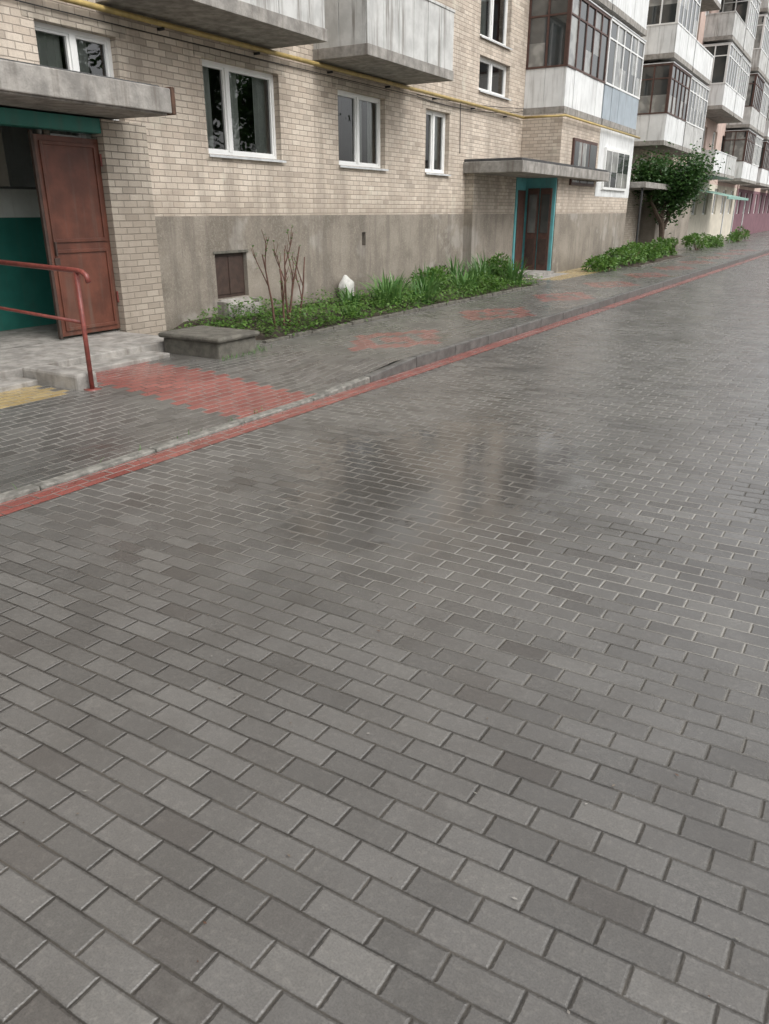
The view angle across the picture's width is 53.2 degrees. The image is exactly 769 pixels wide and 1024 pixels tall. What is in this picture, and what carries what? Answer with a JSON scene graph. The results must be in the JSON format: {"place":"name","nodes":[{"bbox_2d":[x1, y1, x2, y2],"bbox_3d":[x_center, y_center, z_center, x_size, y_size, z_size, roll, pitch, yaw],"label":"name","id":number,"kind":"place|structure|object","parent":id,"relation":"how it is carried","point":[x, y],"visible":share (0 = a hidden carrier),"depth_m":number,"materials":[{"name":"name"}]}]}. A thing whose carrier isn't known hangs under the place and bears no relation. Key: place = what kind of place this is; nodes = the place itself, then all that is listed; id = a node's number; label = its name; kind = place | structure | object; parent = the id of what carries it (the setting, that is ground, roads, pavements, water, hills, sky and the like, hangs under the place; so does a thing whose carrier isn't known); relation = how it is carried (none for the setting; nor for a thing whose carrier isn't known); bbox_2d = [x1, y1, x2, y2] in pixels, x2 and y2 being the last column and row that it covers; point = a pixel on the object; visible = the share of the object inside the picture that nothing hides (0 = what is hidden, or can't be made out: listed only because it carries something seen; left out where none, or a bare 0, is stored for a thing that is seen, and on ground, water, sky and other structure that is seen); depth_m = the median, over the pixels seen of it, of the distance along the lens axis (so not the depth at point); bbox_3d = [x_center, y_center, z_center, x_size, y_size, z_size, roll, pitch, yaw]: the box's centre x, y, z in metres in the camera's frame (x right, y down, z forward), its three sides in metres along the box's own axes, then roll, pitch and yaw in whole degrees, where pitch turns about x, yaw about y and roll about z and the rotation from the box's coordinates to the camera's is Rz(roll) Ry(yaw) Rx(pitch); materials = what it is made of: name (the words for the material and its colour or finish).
{"place":"outdoors","nodes":[
{"label":"outdoors","id":0,"kind":"place"},
{"bbox_2d":[0,255,768,1023],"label":"paved road","id":1,"kind":"structure","parent":0,"point":[150,613],"depth_m":2.84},
{"bbox_2d":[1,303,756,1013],"bbox_3d":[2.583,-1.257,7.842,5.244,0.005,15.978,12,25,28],"label":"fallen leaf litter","id":2,"kind":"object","parent":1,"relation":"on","point":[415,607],"visible":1,"depth_m":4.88,"materials":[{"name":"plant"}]},
{"bbox_2d":[0,249,768,503],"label":"kerb","id":3,"kind":"structure","parent":1,"relation":"on","point":[422,359],"depth_m":8.66,"materials":[{"name":"concrete"}]},
{"bbox_2d":[0,253,768,515],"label":"red paver line","id":4,"kind":"object","parent":1,"relation":"on","point":[25,501],"depth_m":6.55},
{"bbox_2d":[0,231,768,493],"bbox_3d":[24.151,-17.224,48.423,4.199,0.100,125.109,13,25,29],"label":"sidewalk","id":5,"kind":"structure","parent":0,"point":[47,432],"depth_m":8.03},
{"bbox_2d":[0,260,101,390],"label":"stair handrail","id":6,"kind":"object","parent":5,"relation":"on","point":[85,275],"visible":0.9,"depth_m":7.13,"materials":[{"name":"red metal"}]},
{"bbox_2d":[22,364,97,390],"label":"concrete cheek wall","id":7,"kind":"structure","parent":5,"relation":"on","point":[74,379],"depth_m":7.37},
{"bbox_2d":[0,126,120,349],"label":"entrance hall","id":8,"kind":"structure","parent":5,"relation":"on","point":[22,240],"depth_m":9.99,"materials":[{"name":"teal paint"}]},
{"bbox_2d":[27,129,119,338],"bbox_3d":[-3.690,-3.312,9.289,0.090,2.290,0.933,12,25,28],"label":"entrance door","id":9,"kind":"structure","parent":8,"relation":"attached to","point":[69,189],"depth_m":9.22,"materials":[{"name":"brown wood"}]},
{"bbox_2d":[0,107,165,334],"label":"porch piers","id":10,"kind":"structure","parent":5,"relation":"on","point":[126,175],"depth_m":9.72,"materials":[{"name":"beige brick"}]},
{"bbox_2d":[0,331,169,391],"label":"entrance steps","id":11,"kind":"structure","parent":5,"relation":"on","point":[113,350],"depth_m":8.60,"materials":[{"name":"grey concrete"}]},
{"bbox_2d":[11,345,266,487],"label":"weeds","id":12,"kind":"object","parent":5,"relation":"on","point":[254,351],"visible":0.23,"depth_m":8.87,"materials":[{"name":"green plant"}]},
{"bbox_2d":[158,325,259,358],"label":"concrete block","id":13,"kind":"structure","parent":5,"relation":"on","point":[212,342],"depth_m":9.00,"materials":[{"name":"grey concrete"}]},
{"bbox_2d":[0,0,676,330],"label":"brick walls","id":14,"kind":"structure","parent":5,"relation":"on","point":[405,213],"depth_m":12.84,"materials":[{"name":"beige brick"}]},
{"bbox_2d":[0,58,175,119],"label":"porch canopy","id":15,"kind":"object","parent":14,"relation":"attached to","point":[33,87],"visible":1,"depth_m":8.08,"materials":[{"name":"grey concrete"}]},
{"bbox_2d":[213,249,261,317],"bbox_3d":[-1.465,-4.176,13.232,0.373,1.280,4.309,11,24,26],"label":"basement window","id":16,"kind":"structure","parent":14,"relation":"attached to","point":[229,265],"depth_m":11.83,"materials":[{"name":"wood"}]},
{"bbox_2d":[14,0,523,153],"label":"cables","id":17,"kind":"object","parent":14,"relation":"attached to","point":[460,108],"visible":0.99,"depth_m":11.57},
{"bbox_2d":[95,0,454,84],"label":"balconies","id":18,"kind":"structure","parent":14,"relation":"attached to","point":[406,42],"depth_m":12.04,"materials":[{"name":"concrete"}]},
{"bbox_2d":[0,0,646,188],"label":"windows","id":19,"kind":"structure","parent":14,"relation":"attached to","point":[240,111],"depth_m":12.62,"materials":[{"name":"white plastic"}]},
{"bbox_2d":[19,0,664,161],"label":"lintels","id":20,"kind":"object","parent":14,"relation":"attached to","point":[50,15],"visible":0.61,"depth_m":10.62,"materials":[{"name":"grey brick"}]},
{"bbox_2d":[59,0,639,138],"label":"gas pipe","id":21,"kind":"object","parent":14,"relation":"attached to","point":[163,25],"visible":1,"depth_m":11.67,"materials":[{"name":"yellow metal"}]},
{"bbox_2d":[167,280,531,339],"bbox_3d":[0.194,-3.879,14.157,2.030,0.128,9.700,12,25,28],"label":"garden bed","id":22,"kind":"object","parent":5,"relation":"on","point":[261,335],"visible":0.2,"depth_m":11.66,"materials":[{"name":"soil"}]},
{"bbox_2d":[251,225,304,328],"bbox_3d":[-1.411,-3.211,10.610,0.594,1.403,0.823,12,25,28],"label":"bare shrub","id":23,"kind":"object","parent":22,"relation":"on","point":[283,292],"visible":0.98,"depth_m":10.61,"materials":[{"name":"brown plant"}]},
{"bbox_2d":[338,275,353,296],"bbox_3d":[-0.695,-4.138,14.251,0.192,0.532,0.392,12,42,28],"label":"whitewashed stone","id":24,"kind":"object","parent":22,"relation":"on","point":[347,281],"visible":0.62,"depth_m":14.10,"materials":[{"name":"white stone"}]},
{"bbox_2d":[324,284,372,307],"bbox_3d":[-0.627,-3.633,12.918,0.966,0.438,0.898,12,25,28],"label":"iris plant","id":25,"kind":"object","parent":22,"relation":"on","point":[348,295],"visible":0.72,"depth_m":12.87,"materials":[{"name":"green plant"}]},
{"bbox_2d":[341,303,365,317],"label":"iris plant","id":26,"kind":"object","parent":22,"relation":"on","point":[350,310],"visible":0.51,"depth_m":11.97,"materials":[{"name":"green plant"}]},
{"bbox_2d":[179,266,542,336],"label":"groundcover plants","id":27,"kind":"object","parent":22,"relation":"on","point":[405,299],"visible":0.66,"depth_m":11.89,"materials":[{"name":"green plant"}]},
{"bbox_2d":[356,274,415,305],"bbox_3d":[0.082,-3.821,13.232,1.236,0.560,1.286,-5,22,-13],"label":"iris plant","id":28,"kind":"object","parent":22,"relation":"on","point":[384,283],"visible":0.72,"depth_m":13.25,"materials":[{"name":"green plant"}]},
{"bbox_2d":[366,270,415,298],"bbox_3d":[0.159,-4.184,14.092,1.169,0.607,1.084,12,25,28],"label":"iris plant","id":29,"kind":"object","parent":22,"relation":"on","point":[394,281],"visible":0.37,"depth_m":14.08,"materials":[{"name":"green plant"}]},
{"bbox_2d":[405,282,439,304],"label":"iris plant","id":30,"kind":"object","parent":22,"relation":"on","point":[425,296],"visible":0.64,"depth_m":13.74,"materials":[{"name":"green plant"}]},
{"bbox_2d":[405,265,444,290],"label":"iris plant","id":31,"kind":"object","parent":22,"relation":"on","point":[427,275],"visible":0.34,"depth_m":15.36,"materials":[{"name":"green plant"}]},
{"bbox_2d":[410,265,452,289],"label":"garden bush","id":32,"kind":"object","parent":22,"relation":"on","point":[441,271],"visible":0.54,"depth_m":15.64,"materials":[{"name":"green plant"}]},
{"bbox_2d":[409,272,453,295],"bbox_3d":[0.867,-4.279,14.438,1.052,0.532,1.088,12,25,28],"label":"iris plant","id":33,"kind":"object","parent":22,"relation":"on","point":[433,285],"visible":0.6,"depth_m":14.36,"materials":[{"name":"green plant"}]},
{"bbox_2d":[436,253,486,282],"bbox_3d":[1.695,-5.450,17.179,1.385,0.712,1.204,12,25,28],"label":"iris plant","id":34,"kind":"object","parent":22,"relation":"on","point":[452,269],"visible":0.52,"depth_m":17.25,"materials":[{"name":"green plant"}]},
{"bbox_2d":[449,265,487,290],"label":"iris plant","id":35,"kind":"object","parent":22,"relation":"on","point":[462,279],"visible":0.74,"depth_m":15.59,"materials":[{"name":"green plant"}]},
{"bbox_2d":[462,248,502,274],"bbox_3d":[2.349,-5.625,17.527,1.599,0.785,1.178,-2,21,-5],"label":"iris plant","id":36,"kind":"object","parent":22,"relation":"on","point":[482,263],"visible":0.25,"depth_m":17.44,"materials":[{"name":"green plant"}]},
{"bbox_2d":[454,256,512,285],"bbox_3d":[2.071,-5.259,16.691,1.420,0.712,1.472,12,25,28],"label":"iris plant","id":37,"kind":"object","parent":22,"relation":"on","point":[483,268],"visible":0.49,"depth_m":16.54,"materials":[{"name":"green plant"}]},
{"bbox_2d":[476,270,502,289],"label":"garden bush","id":38,"kind":"object","parent":22,"relation":"on","point":[492,281],"visible":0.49,"depth_m":16.06,"materials":[{"name":"green plant"}]},
{"bbox_2d":[481,252,511,281],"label":"garden bush","id":39,"kind":"object","parent":22,"relation":"on","point":[498,260],"visible":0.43,"depth_m":17.54,"materials":[{"name":"green plant"}]},
{"bbox_2d":[493,258,528,285],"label":"iris plant","id":40,"kind":"object","parent":22,"relation":"on","point":[514,273],"visible":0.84,"depth_m":17.06,"materials":[{"name":"green plant"}]},
{"bbox_2d":[262,282,546,342],"bbox_3d":[1.086,-3.714,13.834,0.079,0.121,9.993,13,25,29],"label":"garden bed edging","id":41,"kind":"object","parent":5,"relation":"on","point":[354,322],"visible":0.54,"depth_m":12.32,"materials":[{"name":"concrete"}]},
{"bbox_2d":[511,177,568,278],"bbox_3d":[3.812,-7.327,19.929,1.520,2.500,2.200,12,25,28],"label":"second entrance","id":42,"kind":"object","parent":5,"relation":"on","point":[534,210],"visible":0.81,"depth_m":20.41,"materials":[{"name":"brown wood"}]},
{"bbox_2d":[580,253,628,271],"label":"hedge bush","id":43,"kind":"object","parent":5,"relation":"on","point":[604,262],"visible":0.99,"depth_m":21.44,"materials":[{"name":"green plant"}]},
{"bbox_2d":[617,255,682,266],"bbox_3d":[8.839,-8.583,26.162,1.530,0.129,6.700,12,25,28],"label":"garden bed","id":44,"kind":"object","parent":5,"relation":"on","point":[665,257],"visible":0.31,"depth_m":25.14,"materials":[{"name":"soil"}]},
{"bbox_2d":[604,244,647,264],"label":"hedge bush","id":45,"kind":"object","parent":44,"relation":"on","point":[623,251],"visible":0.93,"depth_m":23.44,"materials":[{"name":"green plant"}]},
{"bbox_2d":[626,240,660,261],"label":"hedge bush","id":46,"kind":"object","parent":44,"relation":"on","point":[651,253],"visible":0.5,"depth_m":24.96,"materials":[{"name":"green plant"}]},
{"bbox_2d":[645,242,669,257],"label":"hedge bush","id":47,"kind":"object","parent":44,"relation":"on","point":[662,248],"visible":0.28,"depth_m":26.76,"materials":[{"name":"green plant"}]},
{"bbox_2d":[652,237,678,255],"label":"hedge bush","id":48,"kind":"object","parent":44,"relation":"on","point":[671,242],"visible":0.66,"depth_m":28.11,"materials":[{"name":"green plant"}]},
{"bbox_2d":[623,179,691,249],"bbox_3d":[10.961,-11.816,30.974,1.600,3.000,11.600,12,25,28],"label":"third entrance","id":49,"kind":"object","parent":5,"relation":"on","point":[639,227],"visible":0.31,"depth_m":30.21,"materials":[{"name":"concrete"}]},
{"bbox_2d":[639,255,689,266],"bbox_3d":[9.541,-8.460,25.943,0.079,0.121,6.992,13,25,29],"label":"garden bed edging","id":50,"kind":"object","parent":5,"relation":"on","point":[663,261],"visible":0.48,"depth_m":25.45,"materials":[{"name":"concrete"}]},
{"bbox_2d":[630,138,730,241],"bbox_3d":[10.797,-11.877,29.108,4.312,4.105,3.374,-19,28,-40],"label":"lilac tree","id":51,"kind":"object","parent":5,"relation":"in","point":[681,181],"visible":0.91,"depth_m":28.43,"materials":[{"name":"green plant"}]},
{"bbox_2d":[681,232,714,249],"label":"hedge bush","id":52,"kind":"object","parent":5,"relation":"on","point":[692,238],"visible":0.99,"depth_m":32.63,"materials":[{"name":"green plant"}]},
{"bbox_2d":[677,0,736,243],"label":"walls","id":53,"kind":"structure","parent":5,"relation":"on","point":[708,222],"depth_m":43.52,"materials":[{"name":"beige paint"}]},
{"bbox_2d":[691,0,731,214],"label":"windows","id":54,"kind":"structure","parent":53,"relation":"attached to","point":[705,196],"depth_m":43.33,"materials":[{"name":"white plastic"}]},
{"bbox_2d":[699,190,748,241],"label":"green awning","id":55,"kind":"object","parent":53,"relation":"attached to","point":[735,198],"visible":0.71,"depth_m":40.65,"materials":[{"name":"metal"}]},
{"bbox_2d":[689,0,768,184],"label":"balconies","id":56,"kind":"structure","parent":53,"relation":"attached to","point":[736,40],"depth_m":39.16,"materials":[{"name":"concrete"}]},
{"bbox_2d":[705,234,724,247],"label":"hedge bush","id":57,"kind":"object","parent":5,"relation":"on","point":[717,242],"visible":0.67,"depth_m":35.90,"materials":[{"name":"green plant"}]},
{"bbox_2d":[725,225,750,242],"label":"hedge bush","id":58,"kind":"object","parent":5,"relation":"on","point":[736,235],"visible":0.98,"depth_m":41.72,"materials":[{"name":"green plant"}]},
{"bbox_2d":[731,62,768,233],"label":"walls","id":59,"kind":"structure","parent":5,"relation":"on","point":[755,222],"depth_m":60.05,"materials":[{"name":"pink paint"}]},
{"bbox_2d":[736,192,768,213],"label":"windows","id":60,"kind":"structure","parent":59,"relation":"attached to","point":[749,204],"depth_m":58.95,"materials":[{"name":"white plastic"}]},
{"bbox_2d":[740,107,768,190],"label":"balconies","id":61,"kind":"structure","parent":59,"relation":"attached to","point":[762,181],"depth_m":51.70,"materials":[{"name":"concrete"}]},
{"bbox_2d":[462,113,634,274],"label":"ground floor block","id":62,"kind":"structure","parent":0,"point":[589,222],"depth_m":20.32,"materials":[{"name":"beige brick"}]},
{"bbox_2d":[463,157,609,181],"bbox_3d":[4.183,-8.868,20.026,1.450,0.300,6.900,12,25,28],"label":"second canopy","id":63,"kind":"object","parent":62,"relation":"attached to","point":[521,167],"visible":0.91,"depth_m":17.70,"materials":[{"name":"grey concrete"}]},
{"bbox_2d":[569,138,629,190],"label":"ground floor windows","id":64,"kind":"structure","parent":62,"relation":"in","point":[615,161],"depth_m":22.91,"materials":[{"name":"white plastic"}]},
{"bbox_2d":[523,0,720,156],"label":"loggias","id":65,"kind":"object","parent":62,"relation":"on","point":[586,59],"visible":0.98,"depth_m":23.03,"materials":[{"name":"concrete"}]}
]}

